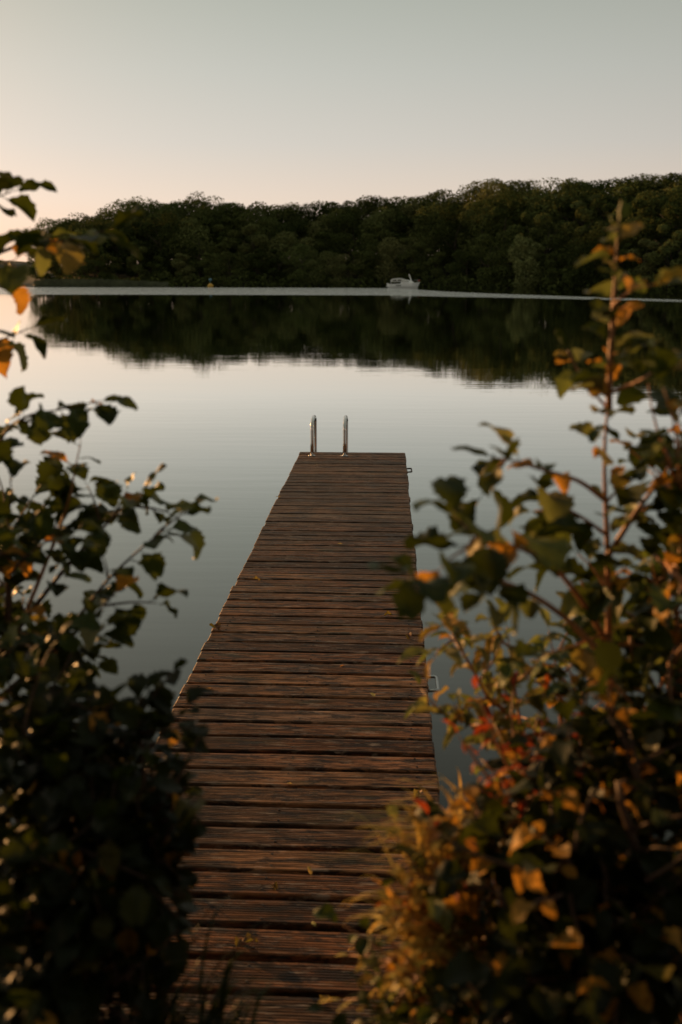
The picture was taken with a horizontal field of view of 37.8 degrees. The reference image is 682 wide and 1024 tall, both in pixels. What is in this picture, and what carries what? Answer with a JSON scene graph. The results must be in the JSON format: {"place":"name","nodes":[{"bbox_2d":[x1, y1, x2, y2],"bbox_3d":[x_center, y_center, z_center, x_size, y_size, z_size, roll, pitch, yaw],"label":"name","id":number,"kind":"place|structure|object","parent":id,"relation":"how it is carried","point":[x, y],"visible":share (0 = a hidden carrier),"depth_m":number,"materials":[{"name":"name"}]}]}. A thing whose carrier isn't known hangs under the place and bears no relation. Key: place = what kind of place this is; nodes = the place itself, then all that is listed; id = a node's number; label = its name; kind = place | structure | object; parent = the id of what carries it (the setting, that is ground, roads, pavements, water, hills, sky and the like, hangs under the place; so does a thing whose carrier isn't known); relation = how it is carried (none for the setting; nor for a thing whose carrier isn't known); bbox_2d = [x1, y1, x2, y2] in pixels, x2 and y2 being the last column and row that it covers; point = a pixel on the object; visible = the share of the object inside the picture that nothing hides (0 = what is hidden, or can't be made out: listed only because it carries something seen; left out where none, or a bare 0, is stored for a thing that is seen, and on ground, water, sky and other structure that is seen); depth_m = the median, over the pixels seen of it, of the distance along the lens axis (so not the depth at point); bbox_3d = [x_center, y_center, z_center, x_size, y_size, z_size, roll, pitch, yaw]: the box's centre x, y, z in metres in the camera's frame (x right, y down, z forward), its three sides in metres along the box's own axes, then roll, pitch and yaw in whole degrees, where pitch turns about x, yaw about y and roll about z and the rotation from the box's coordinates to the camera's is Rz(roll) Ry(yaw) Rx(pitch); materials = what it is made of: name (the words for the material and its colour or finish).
{"place":"outdoors","nodes":[
{"label":"outdoors","id":0,"kind":"place"},
{"bbox_2d":[0,277,681,927],"bbox_3d":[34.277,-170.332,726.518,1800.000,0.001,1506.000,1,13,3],"label":"lake water","id":1,"kind":"structure","parent":0,"point":[230,395],"depth_m":18.71,"materials":[{"name":"grey liquid"}]},
{"bbox_2d":[33,278,168,285],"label":"reeds","id":2,"kind":"object","parent":1,"relation":"in","point":[82,282],"visible":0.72,"depth_m":231.77,"materials":[{"name":"green plant"}]},
{"bbox_2d":[99,452,449,1023],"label":"wooden jetty","id":3,"kind":"object","parent":1,"relation":"in","point":[307,715],"visible":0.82,"depth_m":4.60,"materials":[{"name":"wood"}]},
{"bbox_2d":[309,415,347,456],"bbox_3d":[-0.139,-0.363,12.231,0.472,1.641,0.612,1,13,3],"label":"swim ladder","id":4,"kind":"object","parent":3,"relation":"attached to","point":[313,436],"visible":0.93,"depth_m":11.86,"materials":[{"name":"silver metal"}]},
{"bbox_2d":[0,287,681,301],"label":"ruffled water","id":5,"kind":"structure","parent":1,"relation":"on","point":[192,291],"depth_m":148.89,"materials":[{"name":"grey liquid"}]},
{"bbox_2d":[386,275,419,287],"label":"cabin boat","id":6,"kind":"object","parent":1,"relation":"on","point":[410,283],"visible":0.95,"depth_m":201.80,"materials":[{"name":"white plastic"}]},
{"bbox_2d":[0,0,681,262],"label":"sky","id":7,"kind":"structure","parent":0,"point":[276,102],"materials":[{"name":"grey"}]},
{"bbox_2d":[32,251,681,290],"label":"wooded hill","id":8,"kind":"structure","parent":0,"point":[125,275],"depth_m":242.12,"materials":[{"name":"green plant"}]},
{"bbox_2d":[73,256,96,278],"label":"broadleaf tree","id":9,"kind":"object","parent":8,"relation":"on","point":[86,268],"visible":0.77,"depth_m":238.88,"materials":[{"name":"green plant"}]},
{"bbox_2d":[74,228,114,276],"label":"broadleaf tree","id":10,"kind":"object","parent":8,"relation":"on","point":[79,233],"visible":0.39,"depth_m":249.85,"materials":[{"name":"green plant"}]},
{"bbox_2d":[93,253,122,280],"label":"broadleaf tree","id":11,"kind":"object","parent":8,"relation":"on","point":[106,268],"visible":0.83,"depth_m":236.68,"materials":[{"name":"green plant"}]},
{"bbox_2d":[96,226,125,277],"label":"broadleaf tree","id":12,"kind":"object","parent":8,"relation":"on","point":[113,244],"visible":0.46,"depth_m":249.76,"materials":[{"name":"green plant"}]},
{"bbox_2d":[100,196,170,264],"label":"broadleaf tree","id":13,"kind":"object","parent":8,"relation":"on","point":[131,200],"visible":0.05,"depth_m":278.51,"materials":[{"name":"green plant"}]},
{"bbox_2d":[115,221,157,279],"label":"broadleaf tree","id":14,"kind":"object","parent":8,"relation":"on","point":[134,235],"visible":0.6,"depth_m":248.54,"materials":[{"name":"green plant"}]},
{"bbox_2d":[126,243,150,279],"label":"broadleaf tree","id":15,"kind":"object","parent":8,"relation":"on","point":[136,268],"visible":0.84,"depth_m":234.87,"materials":[{"name":"green plant"}]},
{"bbox_2d":[136,212,198,281],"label":"broadleaf tree","id":16,"kind":"object","parent":8,"relation":"on","point":[164,228],"visible":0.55,"depth_m":247.70,"materials":[{"name":"green plant"}]},
{"bbox_2d":[145,210,202,271],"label":"broadleaf tree","id":17,"kind":"object","parent":8,"relation":"on","point":[153,216],"visible":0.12,"depth_m":263.16,"materials":[{"name":"green plant"}]},
{"bbox_2d":[148,229,205,277],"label":"broadleaf tree","id":18,"kind":"object","parent":8,"relation":"on","point":[194,264],"visible":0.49,"depth_m":246.46,"materials":[{"name":"green plant"}]},
{"bbox_2d":[171,252,195,285],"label":"broadleaf tree","id":19,"kind":"object","parent":8,"relation":"on","point":[180,264],"visible":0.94,"depth_m":233.47,"materials":[{"name":"green plant"}]},
{"bbox_2d":[158,206,215,260],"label":"broadleaf tree","id":20,"kind":"object","parent":8,"relation":"on","point":[193,214],"visible":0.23,"depth_m":260.50,"materials":[{"name":"green plant"}]},
{"bbox_2d":[171,216,227,278],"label":"broadleaf tree","id":21,"kind":"object","parent":8,"relation":"on","point":[194,228],"visible":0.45,"depth_m":245.76,"materials":[{"name":"green plant"}]},
{"bbox_2d":[181,195,235,261],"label":"broadleaf tree","id":22,"kind":"object","parent":8,"relation":"on","point":[188,209],"visible":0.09,"depth_m":276.40,"materials":[{"name":"green plant"}]},
{"bbox_2d":[198,252,221,284],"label":"broadleaf tree","id":23,"kind":"object","parent":8,"relation":"on","point":[205,263],"visible":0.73,"depth_m":233.10,"materials":[{"name":"green plant"}]},
{"bbox_2d":[197,207,235,268],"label":"broadleaf tree","id":24,"kind":"object","parent":8,"relation":"on","point":[209,220],"visible":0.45,"depth_m":260.88,"materials":[{"name":"green plant"}]},
{"bbox_2d":[235,223,267,273],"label":"broadleaf tree","id":25,"kind":"object","parent":8,"relation":"on","point":[250,229],"visible":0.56,"depth_m":244.62,"materials":[{"name":"green plant"}]},
{"bbox_2d":[235,212,276,256],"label":"broadleaf tree","id":26,"kind":"object","parent":8,"relation":"on","point":[246,218],"visible":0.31,"depth_m":260.32,"materials":[{"name":"green plant"}]},
{"bbox_2d":[241,203,301,259],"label":"broadleaf tree","id":27,"kind":"object","parent":8,"relation":"on","point":[278,207],"visible":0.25,"depth_m":273.06,"materials":[{"name":"green plant"}]},
{"bbox_2d":[258,238,293,277],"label":"broadleaf tree","id":28,"kind":"object","parent":8,"relation":"on","point":[265,260],"visible":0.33,"depth_m":244.66,"materials":[{"name":"green plant"}]},
{"bbox_2d":[260,231,320,276],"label":"broadleaf tree","id":29,"kind":"object","parent":8,"relation":"on","point":[286,246],"visible":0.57,"depth_m":241.26,"materials":[{"name":"green plant"}]},
{"bbox_2d":[265,220,316,266],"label":"broadleaf tree","id":30,"kind":"object","parent":8,"relation":"on","point":[285,225],"visible":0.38,"depth_m":259.57,"materials":[{"name":"green plant"}]},
{"bbox_2d":[278,243,325,285],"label":"broadleaf tree","id":31,"kind":"object","parent":8,"relation":"on","point":[302,273],"visible":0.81,"depth_m":230.22,"materials":[{"name":"green plant"}]},
{"bbox_2d":[281,202,342,260],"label":"broadleaf tree","id":32,"kind":"object","parent":8,"relation":"on","point":[301,215],"visible":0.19,"depth_m":270.66,"materials":[{"name":"green plant"}]},
{"bbox_2d":[298,213,346,270],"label":"broadleaf tree","id":33,"kind":"object","parent":8,"relation":"on","point":[314,223],"visible":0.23,"depth_m":255.94,"materials":[{"name":"green plant"}]},
{"bbox_2d":[310,231,341,276],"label":"broadleaf tree","id":34,"kind":"object","parent":8,"relation":"on","point":[321,235],"visible":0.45,"depth_m":241.35,"materials":[{"name":"green plant"}]},
{"bbox_2d":[305,251,347,285],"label":"broadleaf tree","id":35,"kind":"object","parent":8,"relation":"on","point":[320,262],"visible":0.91,"depth_m":227.32,"materials":[{"name":"green plant"}]},
{"bbox_2d":[307,209,356,249],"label":"broadleaf tree","id":36,"kind":"object","parent":8,"relation":"on","point":[334,214],"visible":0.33,"depth_m":255.21,"materials":[{"name":"green plant"}]},
{"bbox_2d":[322,254,369,286],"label":"broadleaf tree","id":37,"kind":"object","parent":8,"relation":"on","point":[344,259],"visible":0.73,"depth_m":227.42,"materials":[{"name":"green plant"}]},
{"bbox_2d":[316,232,381,278],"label":"broadleaf tree","id":38,"kind":"object","parent":8,"relation":"on","point":[336,238],"visible":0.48,"depth_m":240.14,"materials":[{"name":"green plant"}]},
{"bbox_2d":[312,212,390,267],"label":"broadleaf tree","id":39,"kind":"object","parent":8,"relation":"on","point":[340,219],"visible":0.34,"depth_m":253.55,"materials":[{"name":"green plant"}]},
{"bbox_2d":[328,195,377,251],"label":"broadleaf tree","id":40,"kind":"object","parent":8,"relation":"on","point":[347,202],"visible":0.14,"depth_m":269.28,"materials":[{"name":"green plant"}]},
{"bbox_2d":[35,265,681,290],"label":"undergrowth","id":41,"kind":"object","parent":8,"relation":"on","point":[442,281],"visible":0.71,"depth_m":226.06,"materials":[{"name":"green plant"}]},
{"bbox_2d":[346,244,384,285],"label":"broadleaf tree","id":42,"kind":"object","parent":8,"relation":"on","point":[370,255],"visible":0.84,"depth_m":225.85,"materials":[{"name":"green plant"}]},
{"bbox_2d":[350,196,402,248],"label":"broadleaf tree","id":43,"kind":"object","parent":8,"relation":"on","point":[376,208],"visible":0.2,"depth_m":267.71,"materials":[{"name":"green plant"}]},
{"bbox_2d":[358,225,397,276],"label":"broadleaf tree","id":44,"kind":"object","parent":8,"relation":"on","point":[378,236],"visible":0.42,"depth_m":237.38,"materials":[{"name":"green plant"}]},
{"bbox_2d":[358,206,406,256],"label":"broadleaf tree","id":45,"kind":"object","parent":8,"relation":"on","point":[376,218],"visible":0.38,"depth_m":251.64,"materials":[{"name":"green plant"}]},
{"bbox_2d":[373,237,415,284],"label":"broadleaf tree","id":46,"kind":"object","parent":8,"relation":"on","point":[385,263],"visible":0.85,"depth_m":223.72,"materials":[{"name":"green plant"}]},
{"bbox_2d":[385,213,422,263],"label":"broadleaf tree","id":47,"kind":"object","parent":8,"relation":"on","point":[401,219],"visible":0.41,"depth_m":251.20,"materials":[{"name":"green plant"}]},
{"bbox_2d":[393,238,427,281],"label":"broadleaf tree","id":48,"kind":"object","parent":8,"relation":"on","point":[405,256],"visible":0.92,"depth_m":222.47,"materials":[{"name":"green plant"}]},
{"bbox_2d":[399,191,450,257],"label":"broadleaf tree","id":49,"kind":"object","parent":8,"relation":"on","point":[410,204],"visible":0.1,"depth_m":258.94,"materials":[{"name":"green plant"}]},
{"bbox_2d":[412,188,452,255],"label":"broadleaf tree","id":50,"kind":"object","parent":8,"relation":"on","point":[435,196],"visible":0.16,"depth_m":255.76,"materials":[{"name":"green plant"}]},
{"bbox_2d":[406,224,459,276],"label":"broadleaf tree","id":51,"kind":"object","parent":8,"relation":"on","point":[427,244],"visible":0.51,"depth_m":229.96,"materials":[{"name":"green plant"}]},
{"bbox_2d":[409,205,459,265],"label":"broadleaf tree","id":52,"kind":"object","parent":8,"relation":"on","point":[424,223],"visible":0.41,"depth_m":241.75,"materials":[{"name":"green plant"}]},
{"bbox_2d":[427,184,481,242],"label":"broadleaf tree","id":53,"kind":"object","parent":8,"relation":"on","point":[460,195],"visible":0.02,"depth_m":247.60,"materials":[{"name":"green plant"}]},
{"bbox_2d":[427,203,489,275],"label":"broadleaf tree","id":54,"kind":"object","parent":8,"relation":"on","point":[452,216],"visible":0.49,"depth_m":224.00,"materials":[{"name":"green plant"}]},
{"bbox_2d":[456,205,513,277],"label":"broadleaf tree","id":55,"kind":"object","parent":8,"relation":"on","point":[484,215],"visible":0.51,"depth_m":216.79,"materials":[{"name":"green plant"}]},
{"bbox_2d":[449,198,523,250],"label":"broadleaf tree","id":56,"kind":"object","parent":8,"relation":"on","point":[476,203],"visible":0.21,"depth_m":226.49,"materials":[{"name":"green plant"}]},
{"bbox_2d":[470,233,512,284],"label":"broadleaf tree","id":57,"kind":"object","parent":8,"relation":"on","point":[479,244],"visible":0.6,"depth_m":204.34,"materials":[{"name":"green plant"}]},
{"bbox_2d":[483,199,525,273],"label":"broadleaf tree","id":58,"kind":"object","parent":8,"relation":"on","point":[514,204],"visible":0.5,"depth_m":212.04,"materials":[{"name":"green plant"}]},
{"bbox_2d":[479,180,540,242],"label":"broadleaf tree","id":59,"kind":"object","parent":8,"relation":"on","point":[526,186],"visible":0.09,"depth_m":233.14,"materials":[{"name":"green plant"}]},
{"bbox_2d":[469,188,551,250],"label":"broadleaf tree","id":60,"kind":"object","parent":8,"relation":"on","point":[498,199],"visible":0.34,"depth_m":218.93,"materials":[{"name":"green plant"}]},
{"bbox_2d":[483,230,540,287],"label":"broadleaf tree","id":61,"kind":"object","parent":8,"relation":"on","point":[498,269],"visible":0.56,"depth_m":198.84,"materials":[{"name":"green plant"}]},
{"bbox_2d":[507,233,543,288],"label":"willow tree","id":62,"kind":"object","parent":8,"relation":"on","point":[527,278],"visible":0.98,"depth_m":191.75,"materials":[{"name":"green plant"}]},
{"bbox_2d":[507,211,543,268],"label":"broadleaf tree","id":63,"kind":"object","parent":8,"relation":"on","point":[529,216],"visible":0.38,"depth_m":204.96,"materials":[{"name":"green plant"}]},
{"bbox_2d":[522,191,566,259],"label":"broadleaf tree","id":64,"kind":"object","parent":8,"relation":"on","point":[547,201],"visible":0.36,"depth_m":212.51,"materials":[{"name":"green plant"}]},
{"bbox_2d":[527,213,576,276],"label":"broadleaf tree","id":65,"kind":"object","parent":8,"relation":"on","point":[557,237],"visible":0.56,"depth_m":199.70,"materials":[{"name":"green plant"}]},
{"bbox_2d":[515,177,592,250],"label":"broadleaf tree","id":66,"kind":"object","parent":8,"relation":"on","point":[548,188],"visible":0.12,"depth_m":219.79,"materials":[{"name":"green plant"}]},
{"bbox_2d":[540,177,590,243],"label":"broadleaf tree","id":67,"kind":"object","parent":8,"relation":"on","point":[569,182],"visible":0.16,"depth_m":215.67,"materials":[{"name":"green plant"}]},
{"bbox_2d":[554,199,599,251],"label":"broadleaf tree","id":68,"kind":"object","parent":8,"relation":"on","point":[562,207],"visible":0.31,"depth_m":205.47,"materials":[{"name":"green plant"}]},
{"bbox_2d":[561,207,597,267],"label":"broadleaf tree","id":69,"kind":"object","parent":8,"relation":"on","point":[584,213],"visible":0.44,"depth_m":191.86,"materials":[{"name":"green plant"}]},
{"bbox_2d":[546,183,616,233],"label":"broadleaf tree","id":70,"kind":"object","parent":8,"relation":"on","point":[572,189],"visible":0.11,"depth_m":214.06,"materials":[{"name":"green plant"}]},
{"bbox_2d":[565,194,600,243],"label":"broadleaf tree","id":71,"kind":"object","parent":8,"relation":"on","point":[581,203],"visible":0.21,"depth_m":203.47,"materials":[{"name":"green plant"}]},
{"bbox_2d":[566,179,630,224],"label":"broadleaf tree","id":72,"kind":"object","parent":8,"relation":"on","point":[596,187],"visible":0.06,"depth_m":211.22,"materials":[{"name":"green plant"}]},
{"bbox_2d":[563,226,635,288],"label":"broadleaf tree","id":73,"kind":"object","parent":8,"relation":"on","point":[589,264],"visible":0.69,"depth_m":178.26,"materials":[{"name":"green plant"}]},
{"bbox_2d":[583,194,619,244],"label":"broadleaf tree","id":74,"kind":"object","parent":8,"relation":"on","point":[608,208],"visible":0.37,"depth_m":198.98,"materials":[{"name":"green plant"}]},
{"bbox_2d":[601,243,642,289],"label":"broadleaf tree","id":75,"kind":"object","parent":8,"relation":"on","point":[622,253],"visible":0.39,"depth_m":174.26,"materials":[{"name":"green plant"}]},
{"bbox_2d":[588,173,671,216],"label":"broadleaf tree","id":76,"kind":"object","parent":8,"relation":"on","point":[643,181],"visible":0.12,"depth_m":201.39,"materials":[{"name":"green plant"}]},
{"bbox_2d":[600,173,661,220],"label":"broadleaf tree","id":77,"kind":"object","parent":8,"relation":"on","point":[621,187],"visible":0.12,"depth_m":201.65,"materials":[{"name":"green plant"}]},
{"bbox_2d":[610,189,670,253],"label":"broadleaf tree","id":78,"kind":"object","parent":8,"relation":"on","point":[654,194],"visible":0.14,"depth_m":189.26,"materials":[{"name":"green plant"}]},
{"bbox_2d":[624,238,660,284],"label":"broadleaf tree","id":79,"kind":"object","parent":8,"relation":"on","point":[643,271],"visible":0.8,"depth_m":170.37,"materials":[{"name":"green plant"}]},
{"bbox_2d":[614,178,671,208],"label":"broadleaf tree","id":80,"kind":"object","parent":8,"relation":"on","point":[651,187],"visible":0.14,"depth_m":199.16,"materials":[{"name":"green plant"}]},
{"bbox_2d":[618,215,668,274],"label":"broadleaf tree","id":81,"kind":"object","parent":8,"relation":"on","point":[644,249],"visible":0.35,"depth_m":177.41,"materials":[{"name":"green plant"}]},
{"bbox_2d":[622,199,666,266],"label":"broadleaf tree","id":82,"kind":"object","parent":8,"relation":"on","point":[640,205],"visible":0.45,"depth_m":178.51,"materials":[{"name":"green plant"}]},
{"bbox_2d":[645,186,681,239],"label":"broadleaf tree","id":83,"kind":"object","parent":8,"relation":"on","point":[663,199],"visible":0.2,"depth_m":187.51,"materials":[{"name":"green plant"}]},
{"bbox_2d":[647,224,681,290],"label":"broadleaf tree","id":84,"kind":"object","parent":8,"relation":"on","point":[661,251],"visible":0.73,"depth_m":165.24,"materials":[{"name":"green plant"}]},
{"bbox_2d":[655,192,681,273],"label":"broadleaf tree","id":85,"kind":"object","parent":8,"relation":"on","point":[671,209],"visible":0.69,"depth_m":173.61,"materials":[{"name":"green plant"}]},
{"bbox_2d":[187,918,680,1023],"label":"bank ground","id":86,"kind":"structure","parent":0,"point":[501,1021],"depth_m":3.67,"materials":[{"name":"soil"}]},
{"bbox_2d":[0,171,144,377],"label":"alder sapling","id":87,"kind":"object","parent":86,"relation":"on","point":[68,255],"visible":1,"depth_m":2.01,"materials":[{"name":"green plant"}]},
{"bbox_2d":[0,386,218,696],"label":"alder shrub","id":88,"kind":"object","parent":86,"relation":"on","point":[32,642],"visible":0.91,"depth_m":1.95,"materials":[{"name":"green plant"}]},
{"bbox_2d":[0,614,223,1023],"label":"dense shrub","id":89,"kind":"object","parent":86,"relation":"on","point":[88,857],"visible":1,"depth_m":1.53,"materials":[{"name":"green plant"}]},
{"bbox_2d":[44,864,337,1023],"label":"grass tuft","id":90,"kind":"object","parent":86,"relation":"on","point":[224,984],"visible":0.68,"depth_m":1.54,"materials":[{"name":"green plant"}]},
{"bbox_2d":[160,946,274,1023],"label":"grass tuft","id":91,"kind":"object","parent":86,"relation":"on","point":[230,1020],"visible":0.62,"depth_m":1.58,"materials":[{"name":"green plant"}]},
{"bbox_2d":[323,936,504,1023],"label":"grass tuft","id":92,"kind":"object","parent":86,"relation":"on","point":[381,1017],"visible":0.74,"depth_m":1.54,"materials":[{"name":"brown plant"}]},
{"bbox_2d":[338,856,495,989],"bbox_3d":[0.135,0.636,1.582,0.287,0.146,0.243,1,13,3],"label":"grass tuft","id":93,"kind":"object","parent":86,"relation":"on","point":[477,943],"visible":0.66,"depth_m":1.57,"materials":[{"name":"plant"}]},
{"bbox_2d":[306,798,554,1023],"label":"golden herb","id":94,"kind":"object","parent":86,"relation":"on","point":[439,914],"visible":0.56,"depth_m":1.59,"materials":[{"name":"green plant"}]},
{"bbox_2d":[331,773,534,915],"bbox_3d":[0.171,0.551,1.672,0.399,0.151,0.265,8,15,29],"label":"grass tuft","id":95,"kind":"object","parent":86,"relation":"on","point":[419,835],"visible":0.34,"depth_m":1.66,"materials":[{"name":"plant"}]},
{"bbox_2d":[414,672,587,964],"bbox_3d":[0.352,1.036,1.898,0.362,1.608,0.427,6,15,24],"label":"red leaved plant","id":96,"kind":"object","parent":86,"relation":"on","point":[520,752],"visible":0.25,"depth_m":1.72,"materials":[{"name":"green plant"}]},
{"bbox_2d":[366,200,681,1020],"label":"alder leader shrub","id":97,"kind":"object","parent":86,"relation":"on","point":[554,528],"visible":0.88,"depth_m":1.62,"materials":[{"name":"green plant"}]},
{"bbox_2d":[397,584,663,808],"bbox_3d":[0.438,0.961,2.190,0.652,1.779,0.538,1,13,3],"label":"willow shrub","id":98,"kind":"object","parent":86,"relation":"on","point":[489,685],"visible":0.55,"depth_m":1.98,"materials":[{"name":"green plant"}]},
{"bbox_2d":[380,635,681,1023],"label":"bramble thicket","id":99,"kind":"object","parent":86,"relation":"on","point":[599,855],"visible":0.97,"depth_m":1.48,"materials":[{"name":"green plant"}]},
{"bbox_2d":[532,349,681,752],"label":"alder edge shrub","id":100,"kind":"object","parent":86,"relation":"on","point":[662,639],"visible":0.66,"depth_m":1.73,"materials":[{"name":"green plant"}]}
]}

